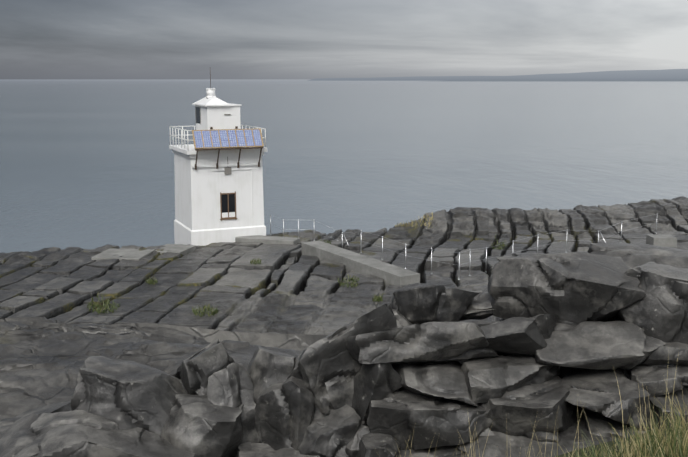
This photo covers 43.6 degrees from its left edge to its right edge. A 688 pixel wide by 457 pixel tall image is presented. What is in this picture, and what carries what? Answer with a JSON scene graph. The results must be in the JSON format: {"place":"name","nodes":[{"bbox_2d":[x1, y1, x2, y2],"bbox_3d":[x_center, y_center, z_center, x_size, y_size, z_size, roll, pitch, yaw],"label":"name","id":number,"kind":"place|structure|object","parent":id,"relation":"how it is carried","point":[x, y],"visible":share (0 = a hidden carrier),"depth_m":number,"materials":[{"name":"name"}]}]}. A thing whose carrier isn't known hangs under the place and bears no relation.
{"place":"outdoors","nodes":[
{"label":"outdoors","id":0,"kind":"place"},
{"bbox_2d":[79,323,327,350],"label":"headland rock","id":1,"kind":"object","parent":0,"point":[301,342],"visible":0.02,"depth_m":9.19,"materials":[{"name":"stone"}]},
{"bbox_2d":[0,317,302,418],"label":"shelf rock","id":2,"kind":"object","parent":1,"relation":"on","point":[42,359],"visible":0.21,"depth_m":7.14,"materials":[{"name":"stone"}]},
{"bbox_2d":[0,400,71,438],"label":"rock ledge","id":3,"kind":"object","parent":2,"relation":"on","point":[6,423],"visible":0.27,"depth_m":5.43,"materials":[{"name":"grey stone"}]},
{"bbox_2d":[0,410,196,456],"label":"boulder","id":4,"kind":"object","parent":2,"relation":"on","point":[78,433],"visible":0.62,"depth_m":4.71,"materials":[{"name":"grey stone"}]},
{"bbox_2d":[70,356,186,434],"bbox_3d":[-1.254,1.106,5.202,0.877,0.569,0.707,6,8,-13],"label":"boulder","id":5,"kind":"object","parent":2,"relation":"on","point":[127,394],"visible":0.58,"depth_m":4.96,"materials":[{"name":"grey stone"}]},
{"bbox_2d":[159,363,181,379],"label":"wall stone","id":6,"kind":"object","parent":5,"relation":"on","point":[174,371],"visible":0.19,"depth_m":5.40,"materials":[{"name":"grey stone"}]},
{"bbox_2d":[161,394,242,456],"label":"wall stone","id":7,"kind":"object","parent":2,"relation":"on","point":[201,426],"visible":0.77,"depth_m":4.84,"materials":[{"name":"grey stone"}]},
{"bbox_2d":[207,362,258,443],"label":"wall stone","id":8,"kind":"object","parent":2,"relation":"on","point":[230,385],"visible":0.58,"depth_m":5.09,"materials":[{"name":"grey stone"}]},
{"bbox_2d":[180,339,234,395],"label":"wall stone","id":9,"kind":"object","parent":8,"relation":"on","point":[200,367],"visible":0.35,"depth_m":5.16,"materials":[{"name":"grey stone"}]},
{"bbox_2d":[247,347,295,403],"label":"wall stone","id":10,"kind":"object","parent":2,"relation":"on","point":[267,368],"visible":0.31,"depth_m":5.13,"materials":[{"name":"grey stone"}]},
{"bbox_2d":[235,442,320,456],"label":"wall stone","id":11,"kind":"object","parent":2,"relation":"on","point":[249,449],"visible":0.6,"depth_m":4.94,"materials":[{"name":"grey stone"}]},
{"bbox_2d":[255,376,328,449],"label":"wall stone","id":12,"kind":"object","parent":2,"relation":"on","point":[287,411],"visible":0.62,"depth_m":5.01,"materials":[{"name":"grey stone"}]},
{"bbox_2d":[286,304,396,413],"bbox_3d":[-0.013,0.867,5.237,0.885,0.468,0.515,-26,-9,-16],"label":"wall stone","id":13,"kind":"object","parent":12,"relation":"on","point":[328,367],"visible":0.5,"depth_m":5.05,"materials":[{"name":"grey stone"}]},
{"bbox_2d":[397,445,466,456],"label":"wall stone","id":14,"kind":"object","parent":2,"relation":"on","point":[445,451],"visible":0.19,"depth_m":4.96,"materials":[{"name":"grey stone"}]},
{"bbox_2d":[367,387,493,449],"bbox_3d":[0.496,1.120,5.126,0.746,0.303,0.558,3,10,-2],"label":"wall stone","id":15,"kind":"object","parent":14,"relation":"on","point":[401,414],"visible":0.73,"depth_m":4.90,"materials":[{"name":"grey stone"}]},
{"bbox_2d":[391,361,478,406],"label":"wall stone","id":16,"kind":"object","parent":15,"relation":"on","point":[446,380],"visible":0.58,"depth_m":5.01,"materials":[{"name":"grey stone"}]},
{"bbox_2d":[346,322,498,363],"bbox_3d":[0.463,0.713,5.284,0.973,0.277,0.668,3,-9,-6],"label":"wall stone","id":17,"kind":"object","parent":16,"relation":"on","point":[432,342],"visible":0.83,"depth_m":4.98,"materials":[{"name":"grey stone"}]},
{"bbox_2d":[461,354,560,402],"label":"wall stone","id":18,"kind":"object","parent":16,"relation":"on","point":[486,379],"visible":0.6,"depth_m":5.02,"materials":[{"name":"grey stone"}]},
{"bbox_2d":[478,314,557,355],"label":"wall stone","id":19,"kind":"object","parent":18,"relation":"on","point":[520,336],"visible":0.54,"depth_m":5.11,"materials":[{"name":"grey stone"}]},
{"bbox_2d":[454,418,609,456],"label":"rock","id":20,"kind":"object","parent":14,"relation":"on","point":[504,445],"visible":0.35,"depth_m":4.86,"materials":[{"name":"grey stone"}]},
{"bbox_2d":[478,375,577,442],"bbox_3d":[1.073,1.098,5.072,0.685,0.360,0.605,-3,10,-19],"label":"wall stone","id":21,"kind":"object","parent":20,"relation":"on","point":[521,409],"visible":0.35,"depth_m":4.88,"materials":[{"name":"grey stone"}]},
{"bbox_2d":[576,406,653,440],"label":"wall stone","id":22,"kind":"object","parent":2,"relation":"on","point":[597,422],"visible":0.19,"depth_m":4.99,"materials":[{"name":"grey stone"}]},
{"bbox_2d":[561,368,654,430],"bbox_3d":[1.538,0.999,5.157,0.624,0.264,0.644,5,10,-2],"label":"rock","id":23,"kind":"object","parent":22,"relation":"on","point":[596,390],"visible":0.83,"depth_m":4.95,"materials":[{"name":"grey stone"}]},
{"bbox_2d":[534,321,665,369],"bbox_3d":[1.539,0.719,5.286,0.799,0.287,0.558,-2,10,-1],"label":"wall stone","id":24,"kind":"object","parent":23,"relation":"on","point":[600,345],"visible":0.79,"depth_m":5.11,"materials":[{"name":"grey stone"}]},
{"bbox_2d":[649,387,687,428],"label":"wall stone","id":25,"kind":"object","parent":22,"relation":"on","point":[680,396],"visible":0.21,"depth_m":4.97,"materials":[{"name":"grey stone"}]},
{"bbox_2d":[627,363,687,396],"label":"wall stone","id":26,"kind":"object","parent":25,"relation":"on","point":[652,378],"visible":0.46,"depth_m":5.04,"materials":[{"name":"grey stone"}]},
{"bbox_2d":[642,342,687,365],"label":"wall stone","id":27,"kind":"object","parent":26,"relation":"on","point":[659,355],"visible":0.42,"depth_m":5.11,"materials":[{"name":"grey stone"}]},
{"bbox_2d":[605,262,687,343],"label":"wall stone","id":28,"kind":"object","parent":27,"relation":"on","point":[659,310],"visible":0.58,"depth_m":5.22,"materials":[{"name":"grey stone"}]},
{"bbox_2d":[556,424,686,456],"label":"grass","id":29,"kind":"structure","parent":2,"relation":"on","point":[610,443],"depth_m":4.74,"materials":[{"name":"green plant"}]},
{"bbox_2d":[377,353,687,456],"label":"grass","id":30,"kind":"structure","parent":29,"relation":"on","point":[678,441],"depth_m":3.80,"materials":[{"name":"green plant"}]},
{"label":"wall stone","id":31,"kind":"object","parent":2,"relation":"on","visible":0},
{"bbox_2d":[345,420,369,456],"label":"wall stone","id":32,"kind":"object","parent":31,"relation":"on","point":[352,448],"visible":0.23,"depth_m":4.92,"materials":[{"name":"grey stone"}]},
{"bbox_2d":[357,427,400,456],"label":"wall stone","id":33,"kind":"object","parent":31,"relation":"on","point":[380,444],"visible":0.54,"depth_m":4.83,"materials":[{"name":"grey stone"}]},
{"bbox_2d":[0,196,687,334],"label":"terrace rock","id":34,"kind":"object","parent":1,"relation":"on","point":[285,289],"visible":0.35,"depth_m":37.84,"materials":[{"name":"stone"}]},
{"bbox_2d":[169,72,266,245],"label":"lighthouse","id":35,"kind":"object","parent":34,"relation":"on","point":[218,171],"visible":1,"depth_m":44.70,"materials":[{"name":"white paint"}]},
{"bbox_2d":[87,211,506,316],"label":"grass tufts","id":36,"kind":"object","parent":34,"relation":"on","point":[208,308],"visible":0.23,"depth_m":32.61,"materials":[{"name":"green plant"}]},
{"bbox_2d":[91,234,676,287],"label":"concrete path","id":37,"kind":"structure","parent":34,"relation":"on","point":[389,274],"depth_m":40.50,"materials":[{"name":"grey concrete"}]},
{"bbox_2d":[270,213,657,280],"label":"fence posts","id":38,"kind":"object","parent":34,"relation":"on","point":[298,229],"visible":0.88,"depth_m":40.81,"materials":[{"name":"silver metal"}]},
{"bbox_2d":[458,319,630,379],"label":"hearting wall","id":39,"kind":"structure","parent":1,"relation":"on","point":[564,371],"depth_m":5.80,"materials":[{"name":"black stone"}]},
{"bbox_2d":[392,309,411,327],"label":"wall stone","id":40,"kind":"object","parent":39,"relation":"on","point":[402,321],"visible":0.12,"depth_m":5.54,"materials":[{"name":"grey stone"}]},
{"bbox_2d":[391,283,478,323],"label":"boulder","id":41,"kind":"object","parent":39,"relation":"on","point":[416,303],"visible":0.83,"depth_m":5.54,"materials":[{"name":"grey stone"}]},
{"bbox_2d":[459,290,494,320],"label":"wall stone","id":42,"kind":"object","parent":39,"relation":"on","point":[479,307],"visible":0.58,"depth_m":5.67,"materials":[{"name":"grey stone"}]},
{"bbox_2d":[487,252,645,324],"bbox_3d":[1.386,0.411,5.560,0.898,0.505,0.700,-3,10,-1],"label":"wall stone","id":43,"kind":"object","parent":39,"relation":"on","point":[573,288],"visible":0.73,"depth_m":5.37,"materials":[{"name":"grey stone"}]},
{"bbox_2d":[587,242,687,267],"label":"rock","id":44,"kind":"object","parent":39,"relation":"on","point":[631,255],"visible":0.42,"depth_m":5.85,"materials":[{"name":"grey stone"}]},
{"bbox_2d":[298,404,360,456],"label":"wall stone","id":45,"kind":"object","parent":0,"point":[332,433],"visible":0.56,"depth_m":4.94,"materials":[{"name":"grey stone"}]},
{"bbox_2d":[352,362,402,425],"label":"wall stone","id":46,"kind":"object","parent":45,"relation":"on","point":[380,381],"visible":0.5,"depth_m":5.00,"materials":[{"name":"grey stone"}]},
{"bbox_2d":[0,79,687,252],"bbox_3d":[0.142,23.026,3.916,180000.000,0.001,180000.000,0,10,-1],"label":"sea water","id":47,"kind":"structure","parent":0,"point":[86,163],"depth_m":289.78,"materials":[{"name":"grey liquid"}]},
{"bbox_2d":[452,79,687,80],"bbox_3d":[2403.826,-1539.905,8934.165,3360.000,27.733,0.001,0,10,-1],"label":"shore","id":48,"kind":"structure","parent":47,"relation":"in","point":[571,80],"depth_m":8931.42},
{"bbox_2d":[0,0,687,78],"label":"sky","id":49,"kind":"structure","parent":0,"point":[40,39],"materials":[{"name":"grey"}]},
{"bbox_2d":[307,69,687,80],"bbox_3d":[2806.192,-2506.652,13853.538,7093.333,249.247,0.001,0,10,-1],"label":"shore hills","id":50,"kind":"structure","parent":0,"point":[648,74],"depth_m":13883.33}
]}

